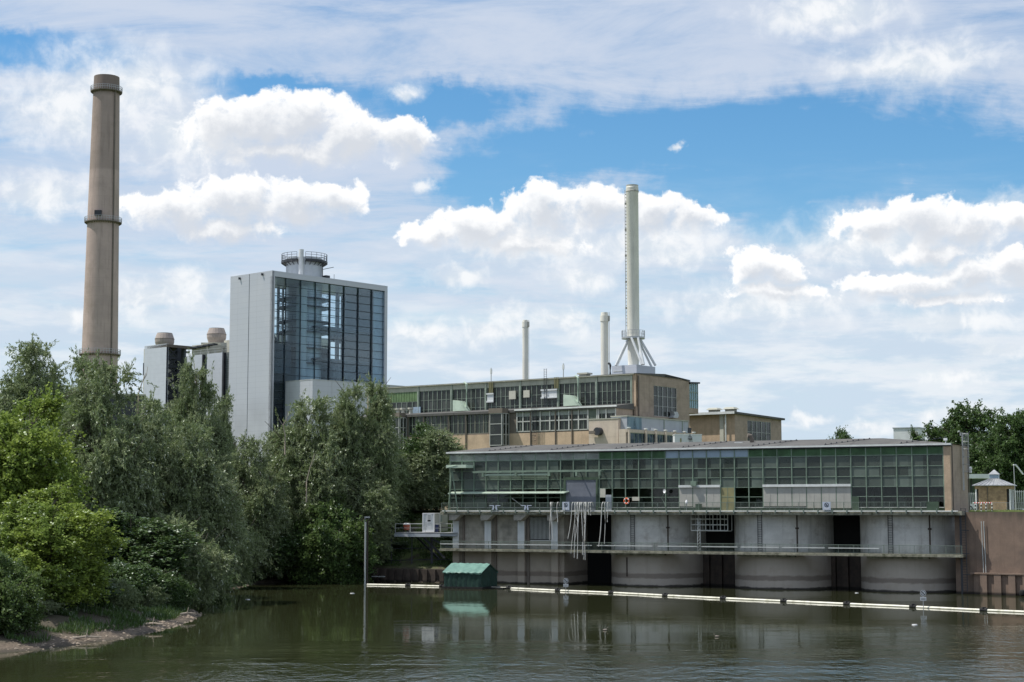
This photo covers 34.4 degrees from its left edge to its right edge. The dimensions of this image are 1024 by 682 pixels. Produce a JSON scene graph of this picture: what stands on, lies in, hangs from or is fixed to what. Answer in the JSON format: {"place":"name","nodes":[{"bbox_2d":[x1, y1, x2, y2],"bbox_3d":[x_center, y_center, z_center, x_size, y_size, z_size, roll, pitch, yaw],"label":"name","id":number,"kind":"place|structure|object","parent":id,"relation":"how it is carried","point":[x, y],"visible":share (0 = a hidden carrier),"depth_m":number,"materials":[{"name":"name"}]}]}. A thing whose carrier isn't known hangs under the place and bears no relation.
{"place":"outdoors","nodes":[
{"label":"outdoors","id":0,"kind":"place"},
{"bbox_2d":[0,581,1023,681],"bbox_3d":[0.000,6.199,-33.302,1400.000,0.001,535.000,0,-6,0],"label":"water","id":1,"kind":"structure","parent":0,"point":[289,632],"depth_m":122.57,"materials":[{"name":"green liquid"}]},
{"bbox_2d":[442,563,505,588],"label":"boathouse","id":2,"kind":"object","parent":1,"relation":"on","point":[469,576],"visible":0.95,"depth_m":202.12,"materials":[{"name":"green metal"}]},
{"bbox_2d":[970,572,1023,595],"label":"quay sheet piling","id":3,"kind":"object","parent":1,"relation":"in","point":[1012,584],"visible":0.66,"depth_m":186.63,"materials":[{"name":"brown metal"}]},
{"bbox_2d":[0,511,1023,652],"bbox_3d":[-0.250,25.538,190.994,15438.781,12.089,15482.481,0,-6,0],"label":"ground","id":4,"kind":"structure","parent":0,"point":[11,645],"depth_m":129.67,"materials":[{"name":"soil"}]},
{"bbox_2d":[0,552,56,633],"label":"leafy shrub","id":5,"kind":"object","parent":4,"relation":"on","point":[21,607],"visible":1,"depth_m":116.48,"materials":[{"name":"green plant"}]},
{"bbox_2d":[0,333,72,469],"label":"willow tree","id":6,"kind":"object","parent":4,"relation":"on","point":[20,387],"visible":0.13,"depth_m":203.42,"materials":[{"name":"green plant"}]},
{"bbox_2d":[0,382,98,536],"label":"maple tree","id":7,"kind":"object","parent":4,"relation":"on","point":[35,458],"visible":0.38,"depth_m":136.41,"materials":[{"name":"green plant"}]},
{"bbox_2d":[0,479,130,609],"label":"maple tree","id":8,"kind":"object","parent":4,"relation":"on","point":[64,550],"visible":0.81,"depth_m":128.42,"materials":[{"name":"green plant"}]},
{"bbox_2d":[61,344,115,427],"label":"willow tree","id":9,"kind":"object","parent":4,"relation":"on","point":[79,362],"visible":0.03,"depth_m":215.08,"materials":[{"name":"green plant"}]},
{"bbox_2d":[79,74,122,393],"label":"concrete chimney","id":10,"kind":"object","parent":4,"relation":"on","point":[102,220],"visible":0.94,"depth_m":432.11,"materials":[{"name":"concrete"}]},
{"bbox_2d":[47,349,177,528],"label":"willow tree","id":11,"kind":"object","parent":4,"relation":"on","point":[124,470],"visible":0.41,"depth_m":165.23,"materials":[{"name":"green plant"}]},
{"bbox_2d":[7,586,229,650],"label":"beach stones","id":12,"kind":"object","parent":4,"relation":"on","point":[188,616],"visible":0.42,"depth_m":125.42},
{"bbox_2d":[99,577,142,609],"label":"willow shrub","id":13,"kind":"object","parent":4,"relation":"on","point":[129,598],"visible":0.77,"depth_m":137.99,"materials":[{"name":"green plant"}]},
{"bbox_2d":[109,394,145,426],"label":"dark shed","id":14,"kind":"structure","parent":4,"relation":"on","point":[129,412],"depth_m":329.64,"materials":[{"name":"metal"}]},
{"bbox_2d":[100,557,184,603],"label":"dark shrub","id":15,"kind":"object","parent":4,"relation":"on","point":[139,575],"visible":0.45,"depth_m":146.93,"materials":[{"name":"green plant"}]},
{"bbox_2d":[89,505,209,582],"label":"broadleaf tree","id":16,"kind":"object","parent":4,"relation":"on","point":[153,541],"visible":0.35,"depth_m":155.32,"materials":[{"name":"green plant"}]},
{"bbox_2d":[138,582,171,607],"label":"willow shrub","id":17,"kind":"object","parent":4,"relation":"on","point":[155,598],"visible":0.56,"depth_m":145.58,"materials":[{"name":"green plant"}]},
{"bbox_2d":[120,389,195,501],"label":"willow tree","id":18,"kind":"object","parent":4,"relation":"on","point":[154,406],"visible":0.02,"depth_m":181.08,"materials":[{"name":"green plant"}]},
{"bbox_2d":[143,344,191,420],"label":"stair tower","id":19,"kind":"structure","parent":4,"relation":"on","point":[161,362],"depth_m":355.52,"materials":[{"name":"metal"}]},
{"bbox_2d":[162,572,197,607],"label":"dark shrub","id":20,"kind":"object","parent":4,"relation":"on","point":[180,596],"visible":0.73,"depth_m":149.39,"materials":[{"name":"green plant"}]},
{"bbox_2d":[150,506,245,604],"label":"willow shrub","id":21,"kind":"object","parent":4,"relation":"on","point":[213,563],"visible":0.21,"depth_m":160.03,"materials":[{"name":"green plant"}]},
{"bbox_2d":[151,414,253,604],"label":"willow tree","id":22,"kind":"object","parent":4,"relation":"on","point":[205,496],"visible":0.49,"depth_m":169.67,"materials":[{"name":"green plant"}]},
{"bbox_2d":[165,349,242,489],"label":"willow tree","id":23,"kind":"object","parent":4,"relation":"on","point":[187,402],"visible":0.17,"depth_m":204.64,"materials":[{"name":"green plant"}]},
{"bbox_2d":[209,384,241,454],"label":"willow tree","id":24,"kind":"object","parent":4,"relation":"on","point":[227,405],"visible":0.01,"depth_m":227.59,"materials":[{"name":"green plant"}]},
{"bbox_2d":[1,528,452,643],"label":"undergrowth","id":25,"kind":"object","parent":4,"relation":"on","point":[166,611],"visible":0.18,"depth_m":131.82,"materials":[{"name":"green plant"}]},
{"bbox_2d":[229,512,279,587],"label":"willow shrub","id":26,"kind":"object","parent":4,"relation":"on","point":[254,556],"visible":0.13,"depth_m":202.16,"materials":[{"name":"green plant"}]},
{"bbox_2d":[186,335,327,417],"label":"boiler house","id":27,"kind":"structure","parent":4,"relation":"on","point":[217,354],"depth_m":367.08,"materials":[{"name":"metal"}]},
{"bbox_2d":[201,328,226,346],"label":"roof ventilator","id":28,"kind":"object","parent":27,"relation":"on","point":[216,335],"visible":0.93,"depth_m":380.28,"materials":[{"name":"beige metal"}]},
{"bbox_2d":[229,429,298,578],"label":"willow tree","id":29,"kind":"object","parent":4,"relation":"on","point":[265,506],"visible":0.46,"depth_m":215.60,"materials":[{"name":"green plant"}]},
{"bbox_2d":[250,528,302,580],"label":"broadleaf tree","id":30,"kind":"object","parent":4,"relation":"on","point":[287,547],"visible":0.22,"depth_m":214.57,"materials":[{"name":"green plant"}]},
{"bbox_2d":[260,389,365,552],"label":"willow tree","id":31,"kind":"object","parent":4,"relation":"on","point":[306,442],"visible":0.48,"depth_m":222.99,"materials":[{"name":"green plant"}]},
{"bbox_2d":[228,249,398,472],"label":"glass boiler tower","id":32,"kind":"structure","parent":4,"relation":"on","point":[268,373],"depth_m":341.10,"materials":[{"name":"glass"}]},
{"bbox_2d":[283,492,382,583],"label":"leafy shrub","id":33,"kind":"object","parent":4,"relation":"on","point":[331,545],"visible":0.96,"depth_m":215.75,"materials":[{"name":"green plant"}]},
{"bbox_2d":[322,375,379,480],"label":"willow tree","id":34,"kind":"object","parent":4,"relation":"on","point":[347,416],"visible":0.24,"depth_m":228.87,"materials":[{"name":"green plant"}]},
{"bbox_2d":[319,455,402,562],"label":"willow tree","id":35,"kind":"object","parent":4,"relation":"on","point":[372,503],"visible":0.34,"depth_m":223.48,"materials":[{"name":"green plant"}]},
{"bbox_2d":[358,371,408,541],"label":"willow tree","id":36,"kind":"object","parent":4,"relation":"on","point":[386,443],"visible":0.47,"depth_m":230.32,"materials":[{"name":"green plant"}]},
{"bbox_2d":[393,454,413,528],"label":"willow tree","id":37,"kind":"object","parent":4,"relation":"on","point":[401,475],"visible":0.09,"depth_m":234.32,"materials":[{"name":"green plant"}]},
{"bbox_2d":[371,568,444,582],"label":"sheet pile wall","id":38,"kind":"structure","parent":4,"relation":"on","point":[410,575],"depth_m":220.60,"materials":[{"name":"metal"}]},
{"bbox_2d":[398,419,447,509],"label":"broadleaf tree","id":39,"kind":"object","parent":4,"relation":"on","point":[411,445],"visible":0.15,"depth_m":240.50,"materials":[{"name":"green plant"}]},
{"bbox_2d":[400,453,446,509],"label":"willow tree","id":40,"kind":"object","parent":4,"relation":"on","point":[415,484],"visible":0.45,"depth_m":236.90,"materials":[{"name":"green plant"}]},
{"bbox_2d":[404,424,466,509],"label":"willow tree","id":41,"kind":"object","parent":4,"relation":"on","point":[443,440],"visible":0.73,"depth_m":238.16,"materials":[{"name":"green plant"}]},
{"bbox_2d":[363,369,699,509],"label":"turbine hall","id":42,"kind":"structure","parent":4,"relation":"on","point":[538,411],"depth_m":271.13,"materials":[{"name":"brown brick"}]},
{"bbox_2d":[419,390,449,412],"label":"window","id":43,"kind":"structure","parent":42,"relation":"in","point":[439,400],"depth_m":286.62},
{"bbox_2d":[453,388,484,410],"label":"window","id":44,"kind":"structure","parent":42,"relation":"in","point":[476,396],"depth_m":281.76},
{"bbox_2d":[487,386,518,409],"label":"window","id":45,"kind":"structure","parent":42,"relation":"in","point":[501,399],"depth_m":277.90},
{"bbox_2d":[522,320,528,378],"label":"cream chimney","id":46,"kind":"object","parent":42,"relation":"on","point":[525,324],"visible":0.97,"depth_m":301.02,"materials":[{"name":"paint"}]},
{"bbox_2d":[522,384,556,407],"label":"window","id":47,"kind":"structure","parent":42,"relation":"in","point":[535,390],"depth_m":273.90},
{"bbox_2d":[559,382,594,406],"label":"window","id":48,"kind":"structure","parent":42,"relation":"in","point":[586,389],"depth_m":268.73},
{"bbox_2d":[600,312,609,374],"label":"cream chimney","id":49,"kind":"object","parent":42,"relation":"on","point":[604,321],"visible":0.93,"depth_m":284.89,"materials":[{"name":"paint"}]},
{"bbox_2d":[598,380,629,404],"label":"window","id":50,"kind":"structure","parent":42,"relation":"in","point":[610,390],"depth_m":265.02,"materials":[{"name":"glass"}]},
{"bbox_2d":[612,184,655,373],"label":"tripod chimney","id":51,"kind":"object","parent":42,"relation":"on","point":[634,342],"visible":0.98,"depth_m":280.56,"materials":[{"name":"paint"}]},
{"bbox_2d":[654,386,676,416],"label":"window","id":52,"kind":"structure","parent":42,"relation":"in","point":[664,397],"depth_m":269.58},
{"bbox_2d":[588,418,620,443],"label":"concrete block","id":53,"kind":"structure","parent":4,"relation":"on","point":[603,430],"depth_m":255.10,"materials":[{"name":"concrete"}]},
{"bbox_2d":[610,415,691,432],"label":"grey clad wing","id":54,"kind":"structure","parent":4,"relation":"on","point":[650,423],"depth_m":259.92,"materials":[{"name":"metal"}]},
{"bbox_2d":[619,427,695,442],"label":"building","id":55,"kind":"structure","parent":4,"relation":"on","point":[628,435],"depth_m":254.68,"materials":[{"name":"beige concrete"}]},
{"bbox_2d":[439,431,969,592],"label":"pump house","id":56,"kind":"structure","parent":4,"relation":"on","point":[793,535],"depth_m":204.81,"materials":[{"name":"concrete"}]},
{"bbox_2d":[394,523,457,563],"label":"service platform","id":57,"kind":"structure","parent":56,"relation":"attached to","point":[431,535],"depth_m":221.62,"materials":[{"name":"metal"}]},
{"bbox_2d":[422,513,447,531],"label":"site container","id":58,"kind":"object","parent":57,"relation":"on","point":[430,520],"visible":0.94,"depth_m":222.24,"materials":[{"name":"metal"}]},
{"bbox_2d":[462,462,472,488],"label":"window","id":59,"kind":"structure","parent":56,"relation":"in","point":[467,475],"depth_m":220.08,"materials":[{"name":"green glass"}]},
{"bbox_2d":[474,461,485,488],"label":"window","id":60,"kind":"structure","parent":56,"relation":"in","point":[479,481],"depth_m":219.28,"materials":[{"name":"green glass"}]},
{"bbox_2d":[486,461,497,488],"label":"window","id":61,"kind":"structure","parent":56,"relation":"in","point":[490,465],"depth_m":218.42,"materials":[{"name":"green glass"}]},
{"bbox_2d":[499,461,509,488],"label":"window","id":62,"kind":"structure","parent":56,"relation":"in","point":[503,465],"depth_m":217.57,"materials":[{"name":"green glass"}]},
{"bbox_2d":[511,461,521,488],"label":"window","id":63,"kind":"structure","parent":56,"relation":"in","point":[515,465],"depth_m":216.78,"materials":[{"name":"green glass"}]},
{"bbox_2d":[523,461,534,488],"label":"window","id":64,"kind":"structure","parent":56,"relation":"in","point":[527,465],"depth_m":215.93,"materials":[{"name":"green glass"}]},
{"bbox_2d":[536,461,546,488],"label":"window","id":65,"kind":"structure","parent":56,"relation":"in","point":[541,483],"depth_m":215.14,"materials":[{"name":"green glass"}]},
{"bbox_2d":[548,460,559,488],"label":"window","id":66,"kind":"structure","parent":56,"relation":"in","point":[553,480],"depth_m":214.30,"materials":[{"name":"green glass"}]},
{"bbox_2d":[563,477,597,510],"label":"roller door","id":67,"kind":"structure","parent":56,"relation":"in","point":[581,489],"depth_m":212.12,"materials":[{"name":"metal"}]},
{"bbox_2d":[600,460,611,488],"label":"window","id":68,"kind":"structure","parent":56,"relation":"in","point":[605,465],"depth_m":210.93,"materials":[{"name":"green glass"}]},
{"bbox_2d":[613,459,624,488],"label":"window","id":69,"kind":"structure","parent":56,"relation":"in","point":[618,465],"depth_m":210.16,"materials":[{"name":"glass"}]},
{"bbox_2d":[626,459,637,487],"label":"window","id":70,"kind":"structure","parent":56,"relation":"in","point":[631,464],"depth_m":209.34,"materials":[{"name":"glass"}]},
{"bbox_2d":[639,459,651,487],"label":"window","id":71,"kind":"structure","parent":56,"relation":"in","point":[645,479],"depth_m":208.52,"materials":[{"name":"green glass"}]},
{"bbox_2d":[652,459,664,487],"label":"window","id":72,"kind":"structure","parent":56,"relation":"in","point":[658,465],"depth_m":207.71,"materials":[{"name":"glass"}]},
{"bbox_2d":[666,459,678,487],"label":"window","id":73,"kind":"structure","parent":56,"relation":"in","point":[672,472],"depth_m":206.85,"materials":[{"name":"glass"}]},
{"bbox_2d":[679,458,691,484],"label":"window","id":74,"kind":"structure","parent":56,"relation":"in","point":[685,465],"depth_m":206.09,"materials":[{"name":"glass"}]},
{"bbox_2d":[678,485,692,505],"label":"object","id":75,"kind":"structure","parent":56,"relation":"in","point":[685,491],"depth_m":205.59,"materials":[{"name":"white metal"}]},
{"bbox_2d":[692,485,705,506],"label":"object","id":76,"kind":"structure","parent":56,"relation":"in","point":[699,491],"depth_m":204.79,"materials":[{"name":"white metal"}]},
{"bbox_2d":[693,458,705,484],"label":"window","id":77,"kind":"structure","parent":56,"relation":"in","point":[699,464],"depth_m":205.24,"materials":[{"name":"glass"}]},
{"bbox_2d":[706,485,719,506],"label":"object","id":78,"kind":"structure","parent":56,"relation":"in","point":[713,491],"depth_m":203.94,"materials":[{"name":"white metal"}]},
{"bbox_2d":[707,458,719,484],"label":"window","id":79,"kind":"structure","parent":56,"relation":"in","point":[713,464],"depth_m":204.44,"materials":[{"name":"glass"}]},
{"bbox_2d":[721,458,733,487],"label":"window","id":80,"kind":"structure","parent":56,"relation":"in","point":[727,464],"depth_m":203.54,"materials":[{"name":"glass"}]},
{"bbox_2d":[720,487,734,510],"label":"double door","id":81,"kind":"structure","parent":56,"relation":"in","point":[726,494],"depth_m":203.15,"materials":[{"name":"paint"}]},
{"bbox_2d":[735,458,747,487],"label":"window","id":82,"kind":"structure","parent":56,"relation":"in","point":[741,464],"depth_m":202.75,"materials":[{"name":"glass"}]},
{"bbox_2d":[749,457,762,487],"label":"window","id":83,"kind":"structure","parent":56,"relation":"in","point":[755,463],"depth_m":201.91,"materials":[{"name":"glass"}]},
{"bbox_2d":[762,484,776,505],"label":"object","id":84,"kind":"structure","parent":56,"relation":"in","point":[769,490],"depth_m":200.63,"materials":[{"name":"white metal"}]},
{"bbox_2d":[763,457,776,484],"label":"window","id":85,"kind":"structure","parent":56,"relation":"in","point":[769,463],"depth_m":201.12,"materials":[{"name":"glass"}]},
{"bbox_2d":[778,457,790,483],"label":"window","id":86,"kind":"structure","parent":56,"relation":"in","point":[784,463],"depth_m":200.29,"materials":[{"name":"glass"}]},
{"bbox_2d":[777,484,791,506],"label":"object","id":87,"kind":"structure","parent":56,"relation":"in","point":[784,490],"depth_m":199.80,"materials":[{"name":"white metal"}]},
{"bbox_2d":[791,484,805,505],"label":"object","id":88,"kind":"structure","parent":56,"relation":"in","point":[798,490],"depth_m":199.02,"materials":[{"name":"white metal"}]},
{"bbox_2d":[792,457,805,483],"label":"window","id":89,"kind":"structure","parent":56,"relation":"in","point":[798,463],"depth_m":199.46,"materials":[{"name":"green glass"}]},
{"bbox_2d":[806,484,820,507],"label":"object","id":90,"kind":"structure","parent":56,"relation":"in","point":[813,490],"depth_m":198.15,"materials":[{"name":"white metal"}]},
{"bbox_2d":[807,456,820,483],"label":"window","id":91,"kind":"structure","parent":56,"relation":"in","point":[813,463],"depth_m":198.63,"materials":[{"name":"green glass"}]},
{"bbox_2d":[821,456,835,483],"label":"window","id":92,"kind":"structure","parent":56,"relation":"in","point":[827,462],"depth_m":197.81,"materials":[{"name":"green glass"}]},
{"bbox_2d":[821,484,835,507],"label":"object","id":93,"kind":"structure","parent":56,"relation":"in","point":[828,490],"depth_m":197.33,"materials":[{"name":"white metal"}]},
{"bbox_2d":[836,456,850,486],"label":"window","id":94,"kind":"structure","parent":56,"relation":"in","point":[842,462],"depth_m":196.99,"materials":[{"name":"green glass"}]},
{"bbox_2d":[836,484,850,507],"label":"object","id":95,"kind":"structure","parent":56,"relation":"in","point":[843,493],"depth_m":196.51,"materials":[{"name":"white metal"}]},
{"bbox_2d":[851,456,865,486],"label":"window","id":96,"kind":"structure","parent":56,"relation":"in","point":[858,471],"depth_m":196.13,"materials":[{"name":"green glass"}]},
{"bbox_2d":[866,456,880,486],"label":"window","id":97,"kind":"structure","parent":56,"relation":"in","point":[873,463],"depth_m":195.32,"materials":[{"name":"green glass"}]},
{"bbox_2d":[881,455,896,486],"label":"window","id":98,"kind":"structure","parent":56,"relation":"in","point":[888,461],"depth_m":194.51,"materials":[{"name":"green glass"}]},
{"bbox_2d":[897,455,911,486],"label":"window","id":99,"kind":"structure","parent":56,"relation":"in","point":[904,467],"depth_m":193.70,"materials":[{"name":"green glass"}]},
{"bbox_2d":[912,455,927,486],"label":"window","id":100,"kind":"structure","parent":56,"relation":"in","point":[919,462],"depth_m":192.85,"materials":[{"name":"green glass"}]},
{"bbox_2d":[928,455,942,485],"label":"window","id":101,"kind":"structure","parent":56,"relation":"in","point":[935,462],"depth_m":192.05,"materials":[{"name":"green glass"}]},
{"bbox_2d":[959,508,969,593],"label":"quay ladder","id":102,"kind":"object","parent":56,"relation":"attached to","point":[961,545],"visible":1,"depth_m":189.24,"materials":[{"name":"metal"}]},
{"bbox_2d":[912,398,1002,465],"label":"broadleaf tree","id":103,"kind":"object","parent":4,"relation":"on","point":[976,423],"visible":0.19,"depth_m":297.14,"materials":[{"name":"green plant"}]},
{"bbox_2d":[968,474,988,509],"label":"flat canopy","id":104,"kind":"object","parent":4,"relation":"on","point":[975,478],"visible":0.24,"depth_m":251.46,"materials":[{"name":"metal"}]},
{"bbox_2d":[954,512,1023,593],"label":"quay wall","id":105,"kind":"structure","parent":4,"relation":"on","point":[1003,549],"depth_m":188.32,"materials":[{"name":"brown concrete"}]},
{"bbox_2d":[972,470,1016,509],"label":"brick pavilion","id":106,"kind":"structure","parent":4,"relation":"on","point":[995,490],"depth_m":214.38,"materials":[{"name":"brick"}]},
{"bbox_2d":[971,407,1023,509],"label":"broadleaf tree","id":107,"kind":"object","parent":4,"relation":"on","point":[1001,451],"visible":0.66,"depth_m":259.68,"materials":[{"name":"green plant"}]},
{"bbox_2d":[0,0,1023,509],"label":"sky","id":108,"kind":"structure","parent":0,"point":[831,193],"materials":[{"name":"blue"}]},
{"bbox_2d":[689,411,784,441],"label":"brick building","id":109,"kind":"structure","parent":0,"point":[724,426],"depth_m":290.27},
{"bbox_2d":[747,420,770,440],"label":"window","id":110,"kind":"structure","parent":109,"relation":"in","point":[761,431],"depth_m":294.50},
{"bbox_2d":[892,427,925,439],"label":"white box building","id":111,"kind":"structure","parent":0,"point":[901,433],"depth_m":331.37,"materials":[{"name":"paint"}]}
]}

